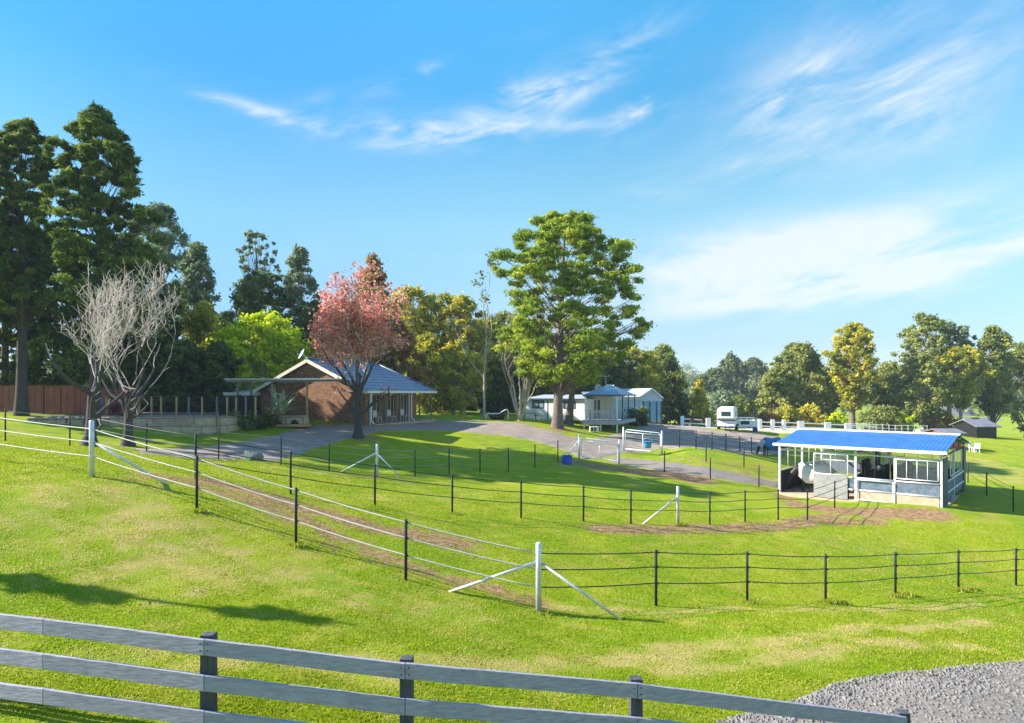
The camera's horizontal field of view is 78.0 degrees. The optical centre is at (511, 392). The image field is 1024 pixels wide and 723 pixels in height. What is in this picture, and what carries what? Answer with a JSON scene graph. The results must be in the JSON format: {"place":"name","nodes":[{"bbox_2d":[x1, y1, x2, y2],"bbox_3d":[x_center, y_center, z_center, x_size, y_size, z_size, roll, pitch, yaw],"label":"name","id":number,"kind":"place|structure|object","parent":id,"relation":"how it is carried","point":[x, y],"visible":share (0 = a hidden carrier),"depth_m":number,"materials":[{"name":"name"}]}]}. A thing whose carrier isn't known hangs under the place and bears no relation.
{"place":"outdoors","nodes":[
{"label":"outdoors","id":0,"kind":"place"},
{"bbox_2d":[28,412,283,417],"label":"terrace","id":1,"kind":"structure","parent":0,"point":[102,416],"depth_m":40.78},
{"bbox_2d":[0,385,140,414],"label":"red fence","id":2,"kind":"object","parent":1,"relation":"on","point":[64,399],"visible":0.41,"depth_m":41.00,"materials":[{"name":"brown wood"}]},
{"bbox_2d":[105,397,255,415],"bbox_3d":[-20.718,0.860,39.600,9.406,1.220,0.090,0,0,0],"label":"pool fence","id":3,"kind":"object","parent":1,"relation":"on","point":[160,414],"visible":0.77,"depth_m":39.59,"materials":[{"name":"metal"}]},
{"bbox_2d":[219,394,261,415],"bbox_3d":[-17.262,0.790,40.200,2.664,1.360,0.100,0,0,0],"label":"shade screen","id":4,"kind":"object","parent":1,"relation":"on","point":[240,397],"visible":0.8,"depth_m":40.15,"materials":[{"name":"fabric"}]},
{"bbox_2d":[224,378,369,414],"bbox_3d":[-15.366,0.445,43.416,10.276,2.910,3.833,0,0,12],"label":"pergola","id":5,"kind":"object","parent":1,"relation":"on","point":[272,380],"visible":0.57,"depth_m":41.84,"materials":[{"name":"brown wood"}]},
{"bbox_2d":[135,420,587,460],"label":"driveway","id":6,"kind":"structure","parent":0,"point":[324,435],"depth_m":41.12,"materials":[{"name":"grey asphalt"}]},
{"bbox_2d":[0,388,1023,722],"bbox_3d":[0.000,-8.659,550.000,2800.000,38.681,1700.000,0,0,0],"label":"ground","id":7,"kind":"structure","parent":0,"point":[1000,458],"depth_m":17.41,"materials":[{"name":"green plant"}]},
{"bbox_2d":[0,198,13,318],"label":"pine tree","id":8,"kind":"object","parent":7,"relation":"on","point":[4,213],"visible":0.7,"depth_m":36.92,"materials":[{"name":"green plant"}]},
{"bbox_2d":[0,214,59,384],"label":"tree","id":9,"kind":"object","parent":7,"relation":"on","point":[7,377],"visible":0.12,"depth_m":42.79,"materials":[{"name":"green plant"}]},
{"bbox_2d":[0,116,91,415],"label":"pine tree","id":10,"kind":"object","parent":7,"relation":"on","point":[18,137],"visible":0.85,"depth_m":37.99,"materials":[{"name":"green plant"}]},
{"bbox_2d":[0,229,116,387],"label":"tree","id":11,"kind":"object","parent":7,"relation":"on","point":[66,357],"visible":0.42,"depth_m":43.23,"materials":[{"name":"green plant"}]},
{"bbox_2d":[45,283,124,446],"bbox_3d":[-19.046,-1.176,28.908,2.505,7.553,2.929,0,0,0],"label":"bare tree","id":12,"kind":"object","parent":7,"relation":"on","point":[91,413],"visible":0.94,"depth_m":28.63,"materials":[{"name":"grey plant"}]},
{"bbox_2d":[19,98,167,427],"bbox_3d":[-22.744,-7.015,35.624,6.628,18.332,6.393,0,0,0],"label":"pine tree","id":13,"kind":"object","parent":7,"relation":"on","point":[95,120],"visible":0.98,"depth_m":34.53,"materials":[{"name":"green plant"}]},
{"bbox_2d":[56,257,181,446],"bbox_3d":[-19.077,-1.983,31.123,5.334,9.426,4.995,0,0,43],"label":"bare tree","id":14,"kind":"object","parent":7,"relation":"on","point":[129,401],"visible":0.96,"depth_m":31.18,"materials":[{"name":"grey plant"}]},
{"bbox_2d":[68,231,193,392],"bbox_3d":[-30.647,-5.658,49.693,9.473,14.868,9.431,0,0,0],"label":"tree","id":15,"kind":"object","parent":7,"relation":"on","point":[127,364],"visible":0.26,"depth_m":49.30,"materials":[{"name":"green plant"}]},
{"bbox_2d":[117,340,163,411],"bbox_3d":[-29.224,-1.172,49.305,5.692,6.783,4.906,0,0,44],"label":"thicket","id":16,"kind":"object","parent":7,"relation":"on","point":[153,390],"visible":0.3,"depth_m":48.29,"materials":[{"name":"green plant"}]},
{"bbox_2d":[27,415,257,434],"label":"sandstone wall","id":17,"kind":"structure","parent":7,"relation":"on","point":[213,425],"depth_m":37.10,"materials":[{"name":"beige stone"}]},
{"bbox_2d":[125,201,190,337],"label":"tree","id":18,"kind":"object","parent":7,"relation":"on","point":[167,211],"visible":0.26,"depth_m":59.44,"materials":[{"name":"green plant"}]},
{"bbox_2d":[153,339,207,411],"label":"tree","id":19,"kind":"object","parent":7,"relation":"on","point":[189,382],"visible":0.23,"depth_m":48.74,"materials":[{"name":"green plant"}]},
{"bbox_2d":[152,338,210,411],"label":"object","id":20,"kind":"object","parent":7,"relation":"on","point":[190,351],"visible":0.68,"depth_m":48.34,"materials":[{"name":"green plant"}]},
{"bbox_2d":[167,240,225,340],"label":"tree","id":21,"kind":"object","parent":7,"relation":"on","point":[194,286],"visible":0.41,"depth_m":55.31,"materials":[{"name":"green plant"}]},
{"bbox_2d":[177,299,223,411],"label":"tree","id":22,"kind":"object","parent":7,"relation":"on","point":[203,316],"visible":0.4,"depth_m":51.33,"materials":[{"name":"green plant"}]},
{"bbox_2d":[191,340,246,411],"bbox_3d":[-22.809,-1.138,49.434,4.220,6.088,4.276,0,0,-43],"label":"thicket","id":23,"kind":"object","parent":7,"relation":"on","point":[220,351],"visible":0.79,"depth_m":48.47,"materials":[{"name":"green plant"}]},
{"bbox_2d":[223,409,268,430],"bbox_3d":[-17.015,1.876,39.902,3.042,1.759,1.952,0,0,0],"label":"shrub","id":24,"kind":"object","parent":7,"relation":"on","point":[247,421],"visible":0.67,"depth_m":39.61,"materials":[{"name":"green plant"}]},
{"bbox_2d":[232,229,281,353],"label":"tree","id":25,"kind":"object","parent":7,"relation":"on","point":[250,235],"visible":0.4,"depth_m":65.63,"materials":[{"name":"green plant"}]},
{"bbox_2d":[205,309,315,390],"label":"tree","id":26,"kind":"object","parent":7,"relation":"on","point":[277,346],"visible":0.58,"depth_m":51.21,"materials":[{"name":"green plant"}]},
{"bbox_2d":[219,265,302,382],"bbox_3d":[-24.375,-5.062,61.733,8.018,14.776,7.258,0,0,-29],"label":"tree","id":27,"kind":"object","parent":7,"relation":"on","point":[247,293],"visible":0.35,"depth_m":61.06,"materials":[{"name":"green plant"}]},
{"bbox_2d":[0,418,541,611],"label":"rail fence","id":28,"kind":"object","parent":7,"relation":"on","point":[92,457],"visible":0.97,"depth_m":15.53,"materials":[{"name":"black metal"}]},
{"bbox_2d":[541,562,621,619],"bbox_3d":[1.537,4.406,14.012,1.785,1.257,0.060,0,0,4],"label":"fence stay","id":29,"kind":"object","parent":28,"relation":"attached to","point":[581,591],"visible":1,"depth_m":13.99,"materials":[{"name":"metal"}]},
{"bbox_2d":[262,387,299,421],"bbox_3d":[-14.729,0.614,40.719,2.855,2.471,3.347,0,0,-11],"label":"spiky plant","id":30,"kind":"object","parent":7,"relation":"on","point":[280,407],"visible":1,"depth_m":40.35,"materials":[{"name":"green plant"}]},
{"bbox_2d":[4,410,577,476],"bbox_3d":[-7.562,2.611,32.499,29.979,3.773,4.347,0,0,-29],"label":"wire fence","id":31,"kind":"object","parent":7,"relation":"on","point":[329,451],"visible":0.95,"depth_m":30.27,"materials":[{"name":"black metal"}]},
{"bbox_2d":[276,415,310,426],"bbox_3d":[-14.248,1.845,41.325,2.050,0.710,0.750,0,0,0],"label":"stone planter","id":32,"kind":"object","parent":7,"relation":"on","point":[295,420],"visible":0.97,"depth_m":41.20,"materials":[{"name":"stone"}]},
{"bbox_2d":[280,243,321,346],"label":"tree","id":33,"kind":"object","parent":7,"relation":"on","point":[297,260],"visible":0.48,"depth_m":63.48,"materials":[{"name":"green plant"}]},
{"bbox_2d":[291,295,327,358],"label":"tree","id":34,"kind":"object","parent":7,"relation":"on","point":[305,317],"visible":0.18,"depth_m":59.08,"materials":[{"name":"green plant"}]},
{"bbox_2d":[252,357,436,425],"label":"brick house","id":35,"kind":"structure","parent":7,"relation":"on","point":[326,402],"depth_m":46.49,"materials":[{"name":"brown brick"}]},
{"bbox_2d":[307,260,415,438],"bbox_3d":[-9.678,-2.656,40.119,6.568,11.269,5.872,0,0,-40],"label":"autumn tree","id":36,"kind":"object","parent":7,"relation":"on","point":[343,325],"visible":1,"depth_m":39.48,"materials":[{"name":"pink plant"}]},
{"bbox_2d":[351,252,402,369],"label":"tree","id":37,"kind":"object","parent":7,"relation":"on","point":[383,276],"visible":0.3,"depth_m":59.34,"materials":[{"name":"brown plant"}]},
{"bbox_2d":[365,316,430,393],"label":"tree","id":38,"kind":"object","parent":7,"relation":"on","point":[401,356],"visible":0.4,"depth_m":61.33,"materials":[{"name":"green plant"}]},
{"bbox_2d":[385,285,452,412],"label":"tree","id":39,"kind":"object","parent":7,"relation":"on","point":[415,313],"visible":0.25,"depth_m":73.89,"materials":[{"name":"green plant"}]},
{"bbox_2d":[394,331,462,413],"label":"tree","id":40,"kind":"object","parent":7,"relation":"on","point":[431,360],"visible":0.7,"depth_m":67.57,"materials":[{"name":"green plant"}]},
{"bbox_2d":[410,292,470,412],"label":"tree","id":41,"kind":"object","parent":7,"relation":"on","point":[436,329],"visible":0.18,"depth_m":74.67,"materials":[{"name":"green plant"}]},
{"bbox_2d":[101,419,808,524],"bbox_3d":[0.376,3.440,24.059,28.712,5.102,2.707,0,0,-17],"label":"wire fence","id":42,"kind":"object","parent":7,"relation":"on","point":[677,500],"visible":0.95,"depth_m":22.99,"materials":[{"name":"black metal"}]},
{"bbox_2d":[0,613,911,722],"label":"timber fence","id":43,"kind":"object","parent":7,"relation":"on","point":[208,682],"visible":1,"depth_m":7.59,"materials":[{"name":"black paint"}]},
{"bbox_2d":[428,340,487,413],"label":"tree","id":44,"kind":"object","parent":7,"relation":"on","point":[468,380],"visible":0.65,"depth_m":69.85,"materials":[{"name":"green plant"}]},
{"bbox_2d":[434,291,496,413],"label":"tree","id":45,"kind":"object","parent":7,"relation":"on","point":[465,305],"visible":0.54,"depth_m":74.16,"materials":[{"name":"green plant"}]},
{"bbox_2d":[444,254,518,418],"bbox_3d":[-1.711,-5.124,60.115,7.340,15.456,8.144,0,0,-29],"label":"slender tree","id":46,"kind":"object","parent":7,"relation":"on","point":[489,261],"visible":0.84,"depth_m":59.29,"materials":[{"name":"grey plant"}]},
{"bbox_2d":[464,318,515,412],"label":"tree","id":47,"kind":"object","parent":7,"relation":"on","point":[494,368],"visible":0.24,"depth_m":78.36,"materials":[{"name":"green plant"}]},
{"bbox_2d":[475,358,530,413],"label":"tree","id":48,"kind":"object","parent":7,"relation":"on","point":[503,396],"visible":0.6,"depth_m":78.22,"materials":[{"name":"green plant"}]},
{"bbox_2d":[486,309,531,413],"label":"tree","id":49,"kind":"object","parent":7,"relation":"on","point":[501,318],"visible":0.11,"depth_m":81.61,"materials":[{"name":"green plant"}]},
{"bbox_2d":[0,362,1023,414],"bbox_3d":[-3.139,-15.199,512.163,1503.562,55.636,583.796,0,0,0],"label":"wood","id":50,"kind":"object","parent":7,"relation":"on","point":[692,376],"visible":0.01,"depth_m":346.80,"materials":[{"name":"green plant"}]},
{"bbox_2d":[494,336,550,420],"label":"multi stem tree","id":51,"kind":"object","parent":7,"relation":"on","point":[520,412],"visible":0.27,"depth_m":58.23,"materials":[{"name":"grey plant"}]},
{"bbox_2d":[503,318,566,408],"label":"tree","id":52,"kind":"object","parent":7,"relation":"on","point":[542,387],"visible":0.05,"depth_m":79.27,"materials":[{"name":"green plant"}]},
{"bbox_2d":[525,395,594,423],"bbox_3d":[5.259,1.743,65.964,6.845,3.086,4.960,0,0,27],"label":"caravan","id":53,"kind":"object","parent":7,"relation":"on","point":[541,406],"visible":0.59,"depth_m":64.26,"materials":[{"name":"paint"}]},
{"bbox_2d":[516,335,607,394],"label":"tree","id":54,"kind":"object","parent":7,"relation":"on","point":[579,391],"visible":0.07,"depth_m":78.25,"materials":[{"name":"green plant"}]},
{"bbox_2d":[483,209,656,429],"bbox_3d":[4.922,-6.160,53.499,14.690,18.716,12.845,0,0,0],"label":"tree","id":55,"kind":"object","parent":7,"relation":"on","point":[557,370],"visible":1,"depth_m":51.31,"materials":[{"name":"green plant"}]},
{"bbox_2d":[564,340,605,425],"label":"pine tree","id":56,"kind":"object","parent":7,"relation":"on","point":[569,414],"visible":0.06,"depth_m":59.76,"materials":[{"name":"brown plant"}]},
{"bbox_2d":[568,434,619,463],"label":"pipe gate","id":57,"kind":"structure","parent":7,"relation":"on","point":[617,449],"depth_m":41.85,"materials":[{"name":"white metal"}]},
{"bbox_2d":[581,385,636,432],"bbox_3d":[9.582,1.500,61.109,6.254,4.562,6.819,0,0,0],"label":"deck gazebo","id":58,"kind":"object","parent":7,"relation":"on","point":[609,390],"visible":0.95,"depth_m":58.42,"materials":[{"name":"white paint"}]},
{"bbox_2d":[582,346,640,391],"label":"tree","id":59,"kind":"object","parent":7,"relation":"on","point":[631,365],"visible":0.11,"depth_m":79.88,"materials":[{"name":"green plant"}]},
{"bbox_2d":[582,392,640,417],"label":"cream annex","id":60,"kind":"object","parent":7,"relation":"on","point":[604,402],"visible":0.49,"depth_m":68.85,"materials":[{"name":"paint"}]},
{"bbox_2d":[599,366,640,388],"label":"tree","id":61,"kind":"object","parent":7,"relation":"on","point":[637,376],"visible":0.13,"depth_m":81.53,"materials":[{"name":"green plant"}]},
{"bbox_2d":[609,345,664,392],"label":"tree","id":62,"kind":"object","parent":7,"relation":"on","point":[648,361],"visible":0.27,"depth_m":82.22,"materials":[{"name":"green plant"}]},
{"bbox_2d":[624,406,651,426],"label":"dark shrub","id":63,"kind":"object","parent":7,"relation":"on","point":[641,415],"visible":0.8,"depth_m":65.61,"materials":[{"name":"green plant"}]},
{"bbox_2d":[613,388,663,422],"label":"blue shed","id":64,"kind":"structure","parent":7,"relation":"on","point":[651,398],"depth_m":71.00,"materials":[{"name":"white paint"}]},
{"bbox_2d":[623,427,662,454],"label":"pipe gate","id":65,"kind":"structure","parent":7,"relation":"on","point":[661,444],"depth_m":46.52,"materials":[{"name":"white metal"}]},
{"bbox_2d":[650,342,691,424],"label":"tree","id":66,"kind":"object","parent":7,"relation":"on","point":[674,382],"visible":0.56,"depth_m":90.64,"materials":[{"name":"green plant"}]},
{"bbox_2d":[665,390,691,425],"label":"tree","id":67,"kind":"object","parent":7,"relation":"on","point":[682,403],"visible":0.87,"depth_m":83.57,"materials":[{"name":"green plant"}]},
{"bbox_2d":[580,423,785,458],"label":"forecourt","id":68,"kind":"structure","parent":7,"relation":"on","point":[687,436],"depth_m":56.45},
{"bbox_2d":[690,378,715,426],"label":"tree","id":69,"kind":"object","parent":7,"relation":"on","point":[700,405],"visible":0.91,"depth_m":85.30,"materials":[{"name":"green plant"}]},
{"bbox_2d":[688,373,718,421],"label":"tree","id":70,"kind":"object","parent":7,"relation":"on","point":[708,385],"visible":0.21,"depth_m":168.51,"materials":[{"name":"green plant"}]},
{"bbox_2d":[690,384,733,424],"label":"tree","id":71,"kind":"object","parent":7,"relation":"on","point":[717,399],"visible":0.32,"depth_m":118.23,"materials":[{"name":"green plant"}]},
{"bbox_2d":[689,367,736,397],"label":"tree","id":72,"kind":"object","parent":7,"relation":"on","point":[718,375],"visible":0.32,"depth_m":186.82,"materials":[{"name":"green plant"}]},
{"bbox_2d":[663,430,784,456],"bbox_3d":[16.933,4.088,50.360,11.130,2.650,3.137,0,0,-33],"label":"wire fence","id":73,"kind":"object","parent":7,"relation":"on","point":[711,438],"visible":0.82,"depth_m":48.07,"materials":[{"name":"black metal"}]},
{"bbox_2d":[718,351,751,396],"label":"tree","id":74,"kind":"object","parent":7,"relation":"on","point":[732,365],"visible":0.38,"depth_m":197.93,"materials":[{"name":"green plant"}]},
{"bbox_2d":[725,393,756,419],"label":"tree","id":75,"kind":"object","parent":7,"relation":"on","point":[743,405],"visible":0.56,"depth_m":84.93,"materials":[{"name":"green plant"}]},
{"bbox_2d":[734,357,770,419],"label":"tree","id":76,"kind":"object","parent":7,"relation":"on","point":[757,366],"visible":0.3,"depth_m":208.07,"materials":[{"name":"green plant"}]},
{"bbox_2d":[744,371,768,419],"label":"tree","id":77,"kind":"object","parent":7,"relation":"on","point":[754,388],"visible":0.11,"depth_m":189.35,"materials":[{"name":"green plant"}]},
{"bbox_2d":[753,409,779,427],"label":"bush","id":78,"kind":"object","parent":7,"relation":"on","point":[767,416],"visible":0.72,"depth_m":85.33,"materials":[{"name":"green plant"}]},
{"bbox_2d":[756,437,782,454],"bbox_3d":[21.561,4.458,52.957,2.483,1.491,0.728,0,0,-12],"label":"horse","id":79,"kind":"object","parent":7,"relation":"on","point":[767,443],"visible":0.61,"depth_m":52.67},
{"bbox_2d":[755,365,799,423],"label":"tree","id":80,"kind":"object","parent":7,"relation":"on","point":[773,379],"visible":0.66,"depth_m":94.99,"materials":[{"name":"green plant"}]},
{"bbox_2d":[542,548,1023,605],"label":"wire fence","id":81,"kind":"object","parent":7,"relation":"on","point":[825,556],"visible":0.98,"depth_m":17.85,"materials":[{"name":"black metal"}]},
{"bbox_2d":[775,403,802,427],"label":"bush","id":82,"kind":"object","parent":7,"relation":"on","point":[788,413],"visible":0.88,"depth_m":85.42,"materials":[{"name":"yellow plant"}]},
{"bbox_2d":[671,423,919,433],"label":"arena","id":83,"kind":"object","parent":7,"relation":"on","point":[781,431],"visible":0.28,"depth_m":77.65},
{"bbox_2d":[717,406,738,430],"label":"horse float","id":84,"kind":"object","parent":83,"relation":"on","point":[726,416],"visible":1,"depth_m":65.14,"materials":[{"name":"white paint"}]},
{"bbox_2d":[680,416,874,430],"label":"arena fence","id":85,"kind":"object","parent":83,"relation":"on","point":[827,425],"visible":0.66,"depth_m":75.89,"materials":[{"name":"white paint"}]},
{"bbox_2d":[767,340,838,425],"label":"tree","id":86,"kind":"object","parent":7,"relation":"on","point":[802,360],"visible":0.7,"depth_m":95.94,"materials":[{"name":"green plant"}]},
{"bbox_2d":[797,402,828,428],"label":"bush","id":87,"kind":"object","parent":7,"relation":"on","point":[813,410],"visible":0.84,"depth_m":85.37,"materials":[{"name":"yellow plant"}]},
{"bbox_2d":[811,367,841,427],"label":"tree","id":88,"kind":"object","parent":7,"relation":"on","point":[835,405],"visible":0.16,"depth_m":102.54,"materials":[{"name":"green plant"}]},
{"bbox_2d":[822,411,849,428],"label":"bush","id":89,"kind":"object","parent":7,"relation":"on","point":[837,417],"visible":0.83,"depth_m":86.27,"materials":[{"name":"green plant"}]},
{"bbox_2d":[820,321,882,428],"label":"tree","id":90,"kind":"object","parent":7,"relation":"on","point":[854,338],"visible":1,"depth_m":90.90,"materials":[{"name":"yellow plant"}]},
{"bbox_2d":[773,428,970,507],"bbox_3d":[21.768,4.388,38.125,8.640,4.185,9.130,0,0,42],"label":"horse shelter","id":91,"kind":"object","parent":7,"relation":"on","point":[901,486],"visible":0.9,"depth_m":35.60,"materials":[{"name":"metal"}]},
{"bbox_2d":[785,462,834,490],"bbox_3d":[17.857,5.046,38.018,2.831,1.700,0.830,0,0,18],"label":"horse","id":92,"kind":"object","parent":91,"relation":"on","point":[803,471],"visible":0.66,"depth_m":37.76},
{"bbox_2d":[899,460,939,483],"bbox_3d":[24.491,4.975,37.785,0.714,1.854,2.603,0,0,-34],"label":"horse","id":93,"kind":"object","parent":91,"relation":"on","point":[931,475],"visible":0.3,"depth_m":37.45},
{"bbox_2d":[855,403,906,430],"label":"bush","id":94,"kind":"object","parent":7,"relation":"on","point":[881,414],"visible":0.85,"depth_m":87.21,"materials":[{"name":"green plant"}]},
{"bbox_2d":[859,359,913,426],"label":"tree","id":95,"kind":"object","parent":7,"relation":"on","point":[879,390],"visible":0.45,"depth_m":98.18,"materials":[{"name":"green plant"}]},
{"bbox_2d":[890,311,955,428],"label":"tree","id":96,"kind":"object","parent":7,"relation":"on","point":[926,325],"visible":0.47,"depth_m":95.11,"materials":[{"name":"green plant"}]},
{"bbox_2d":[885,350,961,431],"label":"tree","id":97,"kind":"object","parent":7,"relation":"on","point":[922,365],"visible":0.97,"depth_m":88.71,"materials":[{"name":"green plant"}]},
{"bbox_2d":[919,409,958,428],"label":"bush","id":98,"kind":"object","parent":7,"relation":"on","point":[947,421],"visible":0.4,"depth_m":88.94,"materials":[{"name":"green plant"}]},
{"bbox_2d":[922,428,967,449],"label":"shed building","id":99,"kind":"structure","parent":7,"relation":"on","point":[945,430],"depth_m":64.55,"materials":[{"name":"grey metal"}]},
{"bbox_2d":[921,320,977,412],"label":"tree","id":100,"kind":"object","parent":7,"relation":"on","point":[962,334],"visible":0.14,"depth_m":96.70,"materials":[{"name":"green plant"}]},
{"bbox_2d":[934,344,1001,419],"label":"tree","id":101,"kind":"object","parent":7,"relation":"on","point":[964,384],"visible":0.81,"depth_m":90.34,"materials":[{"name":"green plant"}]},
{"bbox_2d":[949,419,1000,438],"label":"dark hut","id":102,"kind":"object","parent":7,"relation":"on","point":[980,428],"visible":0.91,"depth_m":76.55,"materials":[{"name":"black paint"}]},
{"bbox_2d":[970,324,1021,423],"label":"tree","id":103,"kind":"object","parent":7,"relation":"on","point":[993,405],"visible":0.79,"depth_m":92.71,"materials":[{"name":"green plant"}]},
{"bbox_2d":[995,340,1023,437],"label":"tree","id":104,"kind":"object","parent":7,"relation":"on","point":[1017,353],"visible":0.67,"depth_m":97.86,"materials":[{"name":"green plant"}]},
{"bbox_2d":[0,0,1023,376],"label":"sky","id":105,"kind":"structure","parent":0,"point":[780,173],"materials":[{"name":"blue"}]},
{"bbox_2d":[608,457,777,487],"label":"path","id":106,"kind":"structure","parent":0,"point":[678,468],"depth_m":40.35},
{"bbox_2d":[717,660,1023,722],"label":"gravel","id":107,"kind":"structure","parent":0,"point":[831,687],"depth_m":10.58,"materials":[{"name":"grey gravel"}]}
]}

